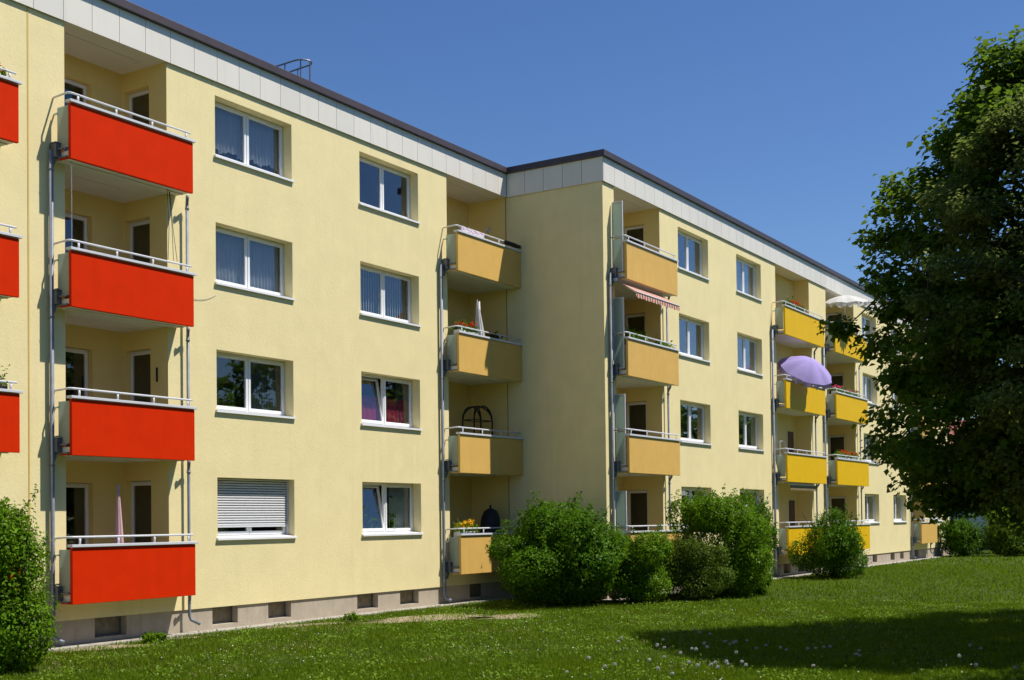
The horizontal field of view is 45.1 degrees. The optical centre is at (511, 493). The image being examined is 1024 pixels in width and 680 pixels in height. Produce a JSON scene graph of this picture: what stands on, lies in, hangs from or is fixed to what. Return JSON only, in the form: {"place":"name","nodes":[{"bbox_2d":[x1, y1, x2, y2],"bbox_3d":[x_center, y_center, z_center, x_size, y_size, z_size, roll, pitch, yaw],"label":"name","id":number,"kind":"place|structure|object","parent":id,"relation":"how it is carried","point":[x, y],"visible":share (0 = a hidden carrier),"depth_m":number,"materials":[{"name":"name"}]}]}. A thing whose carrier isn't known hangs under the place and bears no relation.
{"place":"outdoors","nodes":[
{"label":"outdoors","id":0,"kind":"place"},
{"bbox_2d":[461,225,483,237],"bbox_3d":[-1.081,-7.245,34.090,0.007,0.140,1.130,-1,-1,32],"label":"printed banner","id":1,"kind":"object","parent":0,"point":[472,231],"visible":1,"depth_m":34.07,"materials":[{"name":"fabric"}]},
{"bbox_2d":[6,609,1014,679],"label":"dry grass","id":2,"kind":"structure","parent":0,"point":[562,629],"depth_m":21.58,"materials":[{"name":"plant"}]},
{"bbox_2d":[0,539,1023,679],"bbox_3d":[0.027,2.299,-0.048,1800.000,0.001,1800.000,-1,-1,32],"label":"lawn ground","id":3,"kind":"structure","parent":0,"point":[782,594],"depth_m":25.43,"materials":[{"name":"green plant"}]},
{"bbox_2d":[0,484,61,673],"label":"bush","id":4,"kind":"object","parent":3,"relation":"on","point":[20,598],"visible":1,"depth_m":18.97,"materials":[{"name":"green plant"}]},
{"bbox_2d":[138,630,166,643],"bbox_3d":[-6.937,2.749,23.704,0.526,0.329,0.623,-1,-1,32],"label":"plant","id":5,"kind":"object","parent":3,"relation":"on","point":[152,637],"visible":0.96,"depth_m":23.60,"materials":[{"name":"green plant"}]},
{"bbox_2d":[0,0,523,646],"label":"apartment building","id":6,"kind":"structure","parent":3,"relation":"on","point":[286,436],"depth_m":27.04,"materials":[{"name":"yellow paint"}]},
{"bbox_2d":[0,364,9,388],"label":"flower box","id":7,"kind":"object","parent":6,"relation":"attached to","point":[3,385],"visible":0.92,"depth_m":21.64,"materials":[{"name":"green plant"}]},
{"bbox_2d":[0,63,11,75],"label":"flower box","id":8,"kind":"object","parent":6,"relation":"attached to","point":[2,72],"visible":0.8,"depth_m":21.71,"materials":[{"name":"green plant"}]},
{"bbox_2d":[71,161,71,244],"bbox_3d":[-8.171,-5.390,22.865,0.006,1.611,0.022,-1,-1,32],"label":"hanging chain","id":9,"kind":"object","parent":6,"relation":"hanging from","point":[71,208],"visible":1,"depth_m":22.86,"materials":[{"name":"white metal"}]},
{"bbox_2d":[64,78,86,150],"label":"balcony door","id":10,"kind":"structure","parent":6,"relation":"in","point":[69,85],"depth_m":26.07,"materials":[{"name":"clear glass"}]},
{"bbox_2d":[65,347,87,446],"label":"balcony door","id":11,"kind":"structure","parent":6,"relation":"in","point":[76,360],"depth_m":26.04,"materials":[{"name":"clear glass"}]},
{"bbox_2d":[65,212,87,298],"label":"balcony door","id":12,"kind":"structure","parent":6,"relation":"in","point":[79,223],"depth_m":26.09,"materials":[{"name":"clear glass"}]},
{"bbox_2d":[66,483,88,549],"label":"balcony door","id":13,"kind":"structure","parent":6,"relation":"in","point":[77,494],"depth_m":25.97,"materials":[{"name":"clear glass"}]},
{"bbox_2d":[95,616,120,636],"bbox_3d":[-7.965,2.584,24.088,0.035,0.369,0.764,-1,-1,32],"label":"cellar window","id":14,"kind":"structure","parent":6,"relation":"in","point":[104,626],"depth_m":24.16,"materials":[{"name":"grey glass"}]},
{"bbox_2d":[114,484,123,542],"bbox_3d":[-7.661,0.841,24.032,0.188,2.100,0.188,-1,-1,7],"label":"closed parasol","id":15,"kind":"object","parent":6,"relation":"on","point":[118,525],"visible":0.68,"depth_m":24.00,"materials":[{"name":"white fabric"}]},
{"bbox_2d":[129,89,148,124],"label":"balcony door","id":16,"kind":"structure","parent":6,"relation":"in","point":[138,101],"depth_m":26.82,"materials":[{"name":"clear glass"}]},
{"bbox_2d":[130,219,149,262],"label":"balcony door","id":17,"kind":"structure","parent":6,"relation":"in","point":[140,230],"depth_m":26.77,"materials":[{"name":"brown glass"}]},
{"bbox_2d":[130,350,150,402],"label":"balcony door","id":18,"kind":"structure","parent":6,"relation":"in","point":[140,379],"depth_m":26.70,"materials":[{"name":"brown glass"}]},
{"bbox_2d":[131,481,150,542],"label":"balcony door","id":19,"kind":"structure","parent":6,"relation":"in","point":[140,490],"depth_m":26.63,"materials":[{"name":"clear glass"}]},
{"bbox_2d":[167,191,176,260],"bbox_3d":[-6.941,-5.443,24.998,0.161,1.441,0.251,-1,-1,32],"label":"washing line","id":20,"kind":"object","parent":6,"relation":"hanging from","point":[172,225],"visible":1,"depth_m":24.99,"materials":[{"name":"green fabric"}]},
{"bbox_2d":[212,606,231,623],"bbox_3d":[-6.339,2.619,26.669,0.035,0.369,0.744,-1,-1,32],"label":"cellar window","id":21,"kind":"structure","parent":6,"relation":"in","point":[219,614],"depth_m":26.74,"materials":[{"name":"grey glass"}]},
{"bbox_2d":[214,101,294,182],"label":"window","id":22,"kind":"structure","parent":6,"relation":"in","point":[243,139],"depth_m":27.93,"materials":[{"name":"clear glass"}]},
{"bbox_2d":[215,226,295,300],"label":"window","id":23,"kind":"structure","parent":6,"relation":"in","point":[245,262],"depth_m":27.77,"materials":[{"name":"clear glass"}]},
{"bbox_2d":[216,352,296,418],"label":"window","id":24,"kind":"structure","parent":6,"relation":"in","point":[246,385],"depth_m":28.44,"materials":[{"name":"clear glass"}]},
{"bbox_2d":[217,478,297,539],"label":"window","id":25,"kind":"structure","parent":6,"relation":"in","point":[248,509],"depth_m":27.61,"materials":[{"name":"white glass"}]},
{"bbox_2d":[268,601,285,617],"bbox_3d":[-5.433,2.638,28.107,0.035,0.369,0.744,-1,-1,32],"label":"cellar window","id":26,"kind":"structure","parent":6,"relation":"in","point":[275,609],"depth_m":28.19,"materials":[{"name":"glass"}]},
{"bbox_2d":[276,59,311,80],"bbox_3d":[-5.511,-10.092,30.702,1.291,1.177,0.530,-1,-1,32],"label":"roof ladder cage","id":27,"kind":"object","parent":6,"relation":"on","point":[300,68],"visible":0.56,"depth_m":30.49,"materials":[{"name":"grey metal"}]},
{"bbox_2d":[357,593,372,608],"bbox_3d":[-3.746,2.674,30.785,0.035,0.369,0.814,-1,-1,32],"label":"cellar window","id":28,"kind":"structure","parent":6,"relation":"in","point":[363,600],"depth_m":30.87,"materials":[{"name":"glass"}]},
{"bbox_2d":[359,156,420,223],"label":"window","id":29,"kind":"structure","parent":6,"relation":"in","point":[384,189],"depth_m":33.60,"materials":[{"name":"clear glass"}]},
{"bbox_2d":[360,265,421,326],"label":"window","id":30,"kind":"structure","parent":6,"relation":"in","point":[385,295],"depth_m":32.76,"materials":[{"name":"clear glass"}]},
{"bbox_2d":[361,373,422,430],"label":"window","id":31,"kind":"structure","parent":6,"relation":"in","point":[386,401],"depth_m":32.29,"materials":[{"name":"white glass"}]},
{"bbox_2d":[362,482,423,535],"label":"window","id":32,"kind":"structure","parent":6,"relation":"in","point":[387,508],"depth_m":32.35,"materials":[{"name":"white glass"}]},
{"bbox_2d":[400,589,413,603],"bbox_3d":[-2.830,2.693,32.240,0.035,0.369,0.794,-1,-1,32],"label":"cellar window","id":33,"kind":"structure","parent":6,"relation":"in","point":[406,596],"depth_m":32.35,"materials":[{"name":"grey glass"}]},
{"bbox_2d":[450,317,477,334],"bbox_3d":[-1.273,-4.596,34.051,0.522,0.555,1.080,-1,-1,32],"label":"flower box","id":34,"kind":"object","parent":6,"relation":"attached to","point":[469,324],"visible":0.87,"depth_m":33.90,"materials":[{"name":"green plant"}]},
{"bbox_2d":[453,519,478,536],"bbox_3d":[-1.285,0.919,33.766,0.494,0.558,0.950,-2,-2,39],"label":"flower box","id":35,"kind":"object","parent":6,"relation":"attached to","point":[467,524],"visible":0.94,"depth_m":33.70,"materials":[{"name":"green plant"}]},
{"bbox_2d":[470,583,480,596],"bbox_3d":[-1.124,2.729,34.948,0.035,0.369,0.794,-1,-1,32],"label":"cellar window","id":36,"kind":"structure","parent":6,"relation":"in","point":[475,589],"depth_m":35.09,"materials":[{"name":"black glass"}]},
{"bbox_2d":[462,405,492,434],"bbox_3d":[-1.001,-1.637,36.022,0.448,1.894,0.998,-1,-1,32],"label":"arched trellis","id":37,"kind":"object","parent":6,"relation":"on","point":[476,408],"visible":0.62,"depth_m":35.95,"materials":[{"name":"black metal"}]},
{"bbox_2d":[475,300,484,335],"bbox_3d":[-0.894,-4.468,34.747,0.328,2.001,0.321,0,-1,-33],"label":"closed parasol","id":38,"kind":"object","parent":6,"relation":"on","point":[478,321],"visible":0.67,"depth_m":34.63,"materials":[{"name":"white fabric"}]},
{"bbox_2d":[480,505,499,532],"bbox_3d":[-0.612,1.187,35.785,0.604,1.730,0.755,-1,-1,32],"label":"covered barbecue","id":39,"kind":"object","parent":6,"relation":"on","point":[490,517],"visible":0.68,"depth_m":35.55,"materials":[{"name":"black fabric"}]},
{"bbox_2d":[485,330,502,338],"bbox_3d":[-0.557,-4.464,35.217,0.438,0.402,0.737,-1,-1,32],"label":"flower box","id":40,"kind":"object","parent":6,"relation":"attached to","point":[492,335],"visible":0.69,"depth_m":35.11,"materials":[{"name":"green plant"}]},
{"bbox_2d":[503,240,520,248],"bbox_3d":[0.008,-7.252,35.846,0.144,0.132,0.808,-1,-1,32],"label":"rolled mat","id":41,"kind":"object","parent":6,"relation":"on","point":[511,244],"visible":1,"depth_m":35.73,"materials":[{"name":"black"}]},
{"bbox_2d":[52,613,538,652],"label":"bare soil","id":42,"kind":"structure","parent":3,"relation":"on","point":[385,620],"depth_m":28.56,"materials":[{"name":"beige soil"}]},
{"bbox_2d":[343,611,361,621],"bbox_3d":[-3.682,2.819,28.176,0.439,0.296,0.357,-1,-1,32],"label":"plant","id":43,"kind":"object","parent":3,"relation":"on","point":[353,616],"visible":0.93,"depth_m":28.12,"materials":[{"name":"green plant"}]},
{"bbox_2d":[48,557,938,650],"bbox_3d":[5.255,3.075,41.266,3.675,0.035,60.500,-1,-1,32],"label":"paving strip","id":44,"kind":"object","parent":3,"relation":"on","point":[85,645],"visible":0.56,"depth_m":28.00,"materials":[{"name":"concrete"}]},
{"bbox_2d":[0,597,1023,679],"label":"clover","id":45,"kind":"object","parent":3,"relation":"on","point":[499,654],"visible":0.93,"depth_m":22.68,"materials":[{"name":"green plant"}]},
{"bbox_2d":[73,598,1018,679],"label":"daisies","id":46,"kind":"object","parent":3,"relation":"on","point":[620,649],"visible":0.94,"depth_m":21.90,"materials":[{"name":"white plant"}]},
{"bbox_2d":[485,490,630,606],"bbox_3d":[1.052,1.456,32.838,3.868,3.145,4.195,0,-1,-16],"label":"bush","id":47,"kind":"object","parent":3,"relation":"on","point":[562,555],"visible":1,"depth_m":31.73,"materials":[{"name":"green plant"}]},
{"bbox_2d":[604,524,675,602],"bbox_3d":[3.275,1.893,33.320,2.345,2.178,2.209,-1,-1,14],"label":"bush","id":48,"kind":"object","parent":3,"relation":"on","point":[645,555],"visible":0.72,"depth_m":32.78,"materials":[{"name":"green plant"}]},
{"bbox_2d":[657,533,737,600],"bbox_3d":[5.041,2.037,34.234,2.148,1.888,2.136,-1,-1,-5],"label":"bush","id":49,"kind":"object","parent":3,"relation":"on","point":[691,553],"visible":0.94,"depth_m":33.70,"materials":[{"name":"green plant"}]},
{"bbox_2d":[659,484,777,596],"bbox_3d":[6.077,1.357,35.660,3.428,3.337,3.434,-1,-1,32],"label":"bush","id":50,"kind":"object","parent":3,"relation":"on","point":[708,514],"visible":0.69,"depth_m":34.91,"materials":[{"name":"green plant"}]},
{"bbox_2d":[504,149,949,599],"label":"apartment building","id":51,"kind":"structure","parent":3,"relation":"on","point":[635,433],"depth_m":38.94,"materials":[{"name":"yellow paint"}]},
{"bbox_2d":[624,225,643,250],"bbox_3d":[3.865,-7.252,38.490,0.752,2.210,0.072,-1,-1,32],"label":"balcony door","id":52,"kind":"structure","parent":51,"relation":"in","point":[642,226],"depth_m":38.54,"materials":[{"name":"brown glass"}]},
{"bbox_2d":[625,313,645,335],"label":"balcony door","id":53,"kind":"structure","parent":51,"relation":"in","point":[627,317],"depth_m":38.55,"materials":[{"name":"brown glass"}]},
{"bbox_2d":[622,325,649,344],"bbox_3d":[3.585,-4.561,35.725,0.559,0.561,1.331,-1,-1,32],"label":"flower box","id":54,"kind":"object","parent":51,"relation":"attached to","point":[636,336],"visible":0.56,"depth_m":35.55,"materials":[{"name":"green plant"}]},
{"bbox_2d":[627,401,646,466],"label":"balcony door","id":55,"kind":"structure","parent":51,"relation":"in","point":[632,403],"depth_m":38.52,"materials":[{"name":"brown glass"}]},
{"bbox_2d":[628,490,647,530],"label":"balcony door","id":56,"kind":"structure","parent":51,"relation":"in","point":[629,491],"depth_m":38.46,"materials":[{"name":"glass"}]},
{"bbox_2d":[613,278,679,310],"bbox_3d":[3.975,-5.809,36.045,0.710,0.628,2.980,-1,-1,32],"label":"awning","id":57,"kind":"object","parent":51,"relation":"attached to","point":[650,296],"visible":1,"depth_m":35.77,"materials":[{"name":"white fabric"}]},
{"bbox_2d":[654,340,673,347],"bbox_3d":[4.546,-4.457,37.314,0.521,0.437,1.042,-1,-1,32],"label":"flower box","id":58,"kind":"object","parent":51,"relation":"attached to","point":[663,344],"visible":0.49,"depth_m":37.21,"materials":[{"name":"green plant"}]},
{"bbox_2d":[631,487,704,530],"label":"window","id":59,"kind":"structure","parent":51,"relation":"in","point":[638,500],"depth_m":39.27,"materials":[{"name":"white glass"}]},
{"bbox_2d":[627,228,709,280],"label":"window","id":60,"kind":"structure","parent":51,"relation":"in","point":[689,248],"depth_m":40.89,"materials":[{"name":"white glass"}]},
{"bbox_2d":[629,313,711,362],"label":"window","id":61,"kind":"structure","parent":51,"relation":"in","point":[690,331],"depth_m":40.82,"materials":[{"name":"white glass"}]},
{"bbox_2d":[630,401,712,445],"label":"window","id":62,"kind":"structure","parent":51,"relation":"in","point":[691,415],"depth_m":40.30,"materials":[{"name":"white glass"}]},
{"bbox_2d":[740,489,757,510],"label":"window","id":63,"kind":"structure","parent":51,"relation":"in","point":[741,491],"depth_m":45.04,"materials":[{"name":"white glass"}]},
{"bbox_2d":[736,257,762,301],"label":"window","id":64,"kind":"structure","parent":51,"relation":"in","point":[745,271],"depth_m":44.82,"materials":[{"name":"white glass"}]},
{"bbox_2d":[737,334,763,375],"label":"window","id":65,"kind":"structure","parent":51,"relation":"in","point":[746,347],"depth_m":45.06,"materials":[{"name":"white glass"}]},
{"bbox_2d":[738,412,764,450],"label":"window","id":66,"kind":"structure","parent":51,"relation":"in","point":[747,422],"depth_m":45.01,"materials":[{"name":"white glass"}]},
{"bbox_2d":[788,431,793,452],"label":"brown door","id":67,"kind":"structure","parent":51,"relation":"in","point":[790,434],"depth_m":49.29,"materials":[{"name":"brown wood"}]},
{"bbox_2d":[789,500,794,525],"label":"brown door","id":68,"kind":"structure","parent":51,"relation":"in","point":[791,502],"depth_m":49.23,"materials":[{"name":"brown wood"}]},
{"bbox_2d":[782,296,806,312],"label":"flower box","id":69,"kind":"object","parent":51,"relation":"attached to","point":[794,303],"visible":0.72,"depth_m":47.05,"materials":[{"name":"green plant"}]},
{"bbox_2d":[784,482,815,490],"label":"awning","id":70,"kind":"object","parent":51,"relation":"attached to","point":[805,486],"visible":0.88,"depth_m":47.43,"materials":[{"name":"beige fabric"}]},
{"bbox_2d":[777,356,831,389],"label":"open parasol","id":71,"kind":"object","parent":51,"relation":"on","point":[807,372],"visible":0.99,"depth_m":46.47,"materials":[{"name":"purple fabric"}]},
{"bbox_2d":[826,312,842,327],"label":"balcony door","id":72,"kind":"structure","parent":51,"relation":"in","point":[827,315],"depth_m":55.51,"materials":[{"name":"brown glass"}]},
{"bbox_2d":[828,374,843,393],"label":"balcony door","id":73,"kind":"structure","parent":51,"relation":"in","point":[830,374],"depth_m":55.34,"materials":[{"name":"brown glass"}]},
{"bbox_2d":[828,435,844,480],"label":"balcony door","id":74,"kind":"structure","parent":51,"relation":"in","point":[829,440],"depth_m":55.46,"materials":[{"name":"brown glass"}]},
{"bbox_2d":[829,496,845,526],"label":"balcony door","id":75,"kind":"structure","parent":51,"relation":"in","point":[830,498],"depth_m":55.32,"materials":[{"name":"brown glass"}]},
{"bbox_2d":[830,385,858,396],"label":"flower box","id":76,"kind":"object","parent":51,"relation":"attached to","point":[841,391],"visible":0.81,"depth_m":52.05,"materials":[{"name":"green plant"}]},
{"bbox_2d":[833,449,860,459],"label":"flower box","id":77,"kind":"object","parent":51,"relation":"attached to","point":[845,452],"visible":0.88,"depth_m":52.32,"materials":[{"name":"green plant"}]},
{"bbox_2d":[825,295,869,319],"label":"open parasol","id":78,"kind":"object","parent":51,"relation":"on","point":[844,300],"visible":0.93,"depth_m":51.73,"materials":[{"name":"white fabric"}]},
{"bbox_2d":[828,313,870,347],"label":"window","id":79,"kind":"structure","parent":51,"relation":"in","point":[865,320],"depth_m":56.97,"materials":[{"name":"white glass"}]},
{"bbox_2d":[828,434,876,463],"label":"window","id":80,"kind":"structure","parent":51,"relation":"in","point":[837,443],"depth_m":56.10,"materials":[{"name":"white glass"}]},
{"bbox_2d":[830,373,878,414],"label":"window","id":81,"kind":"structure","parent":51,"relation":"in","point":[836,380],"depth_m":56.91,"materials":[{"name":"clear glass"}]},
{"bbox_2d":[830,494,880,523],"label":"window","id":82,"kind":"structure","parent":51,"relation":"in","point":[869,498],"depth_m":56.74,"materials":[{"name":"clear glass"}]},
{"bbox_2d":[892,394,903,411],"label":"window","id":83,"kind":"structure","parent":51,"relation":"in","point":[894,397],"depth_m":61.84,"materials":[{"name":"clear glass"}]},
{"bbox_2d":[893,495,907,522],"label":"window","id":84,"kind":"structure","parent":51,"relation":"in","point":[897,499],"depth_m":61.73,"materials":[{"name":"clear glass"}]},
{"bbox_2d":[735,489,778,587],"bbox_3d":[7.263,1.444,37.357,1.507,3.193,1.484,0,-1,-20],"label":"bush","id":85,"kind":"object","parent":3,"relation":"on","point":[758,507],"visible":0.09,"depth_m":37.12,"materials":[{"name":"green plant"}]},
{"bbox_2d":[752,583,768,595],"bbox_3d":[7.214,2.771,35.832,0.513,0.469,0.462,-1,-1,9],"label":"plant","id":86,"kind":"object","parent":3,"relation":"on","point":[762,591],"visible":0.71,"depth_m":35.73,"materials":[{"name":"green plant"}]},
{"bbox_2d":[784,503,871,578],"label":"bush","id":87,"kind":"object","parent":3,"relation":"on","point":[834,550],"visible":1,"depth_m":44.75,"materials":[{"name":"green plant"}]},
{"bbox_2d":[814,25,1023,534],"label":"tree","id":88,"kind":"object","parent":3,"relation":"on","point":[917,458],"visible":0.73,"depth_m":22.02,"materials":[{"name":"green plant"}]},
{"bbox_2d":[895,86,1023,520],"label":"tree","id":89,"kind":"object","parent":3,"relation":"on","point":[979,259],"visible":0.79,"depth_m":20.12,"materials":[{"name":"green plant"}]},
{"bbox_2d":[937,513,989,555],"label":"bush","id":90,"kind":"object","parent":3,"relation":"on","point":[960,537],"visible":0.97,"depth_m":66.53,"materials":[{"name":"green plant"}]},
{"bbox_2d":[976,507,1023,551],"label":"bush","id":91,"kind":"object","parent":3,"relation":"on","point":[984,536],"visible":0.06,"depth_m":71.57,"materials":[{"name":"green plant"}]},
{"bbox_2d":[980,510,1023,555],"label":"bush","id":92,"kind":"object","parent":3,"relation":"on","point":[1008,539],"visible":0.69,"depth_m":66.29,"materials":[{"name":"green plant"}]},
{"bbox_2d":[127,0,1023,419],"label":"sky","id":93,"kind":"structure","parent":0,"point":[781,117],"materials":[{"name":"blue"}]},
{"bbox_2d":[949,420,987,538],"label":"distant house","id":94,"kind":"structure","parent":0,"point":[979,517],"depth_m":114.18,"materials":[{"name":"red tile"}]},
{"bbox_2d":[949,514,965,521],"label":"window","id":95,"kind":"structure","parent":94,"relation":"in","point":[960,514],"depth_m":114.48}
]}

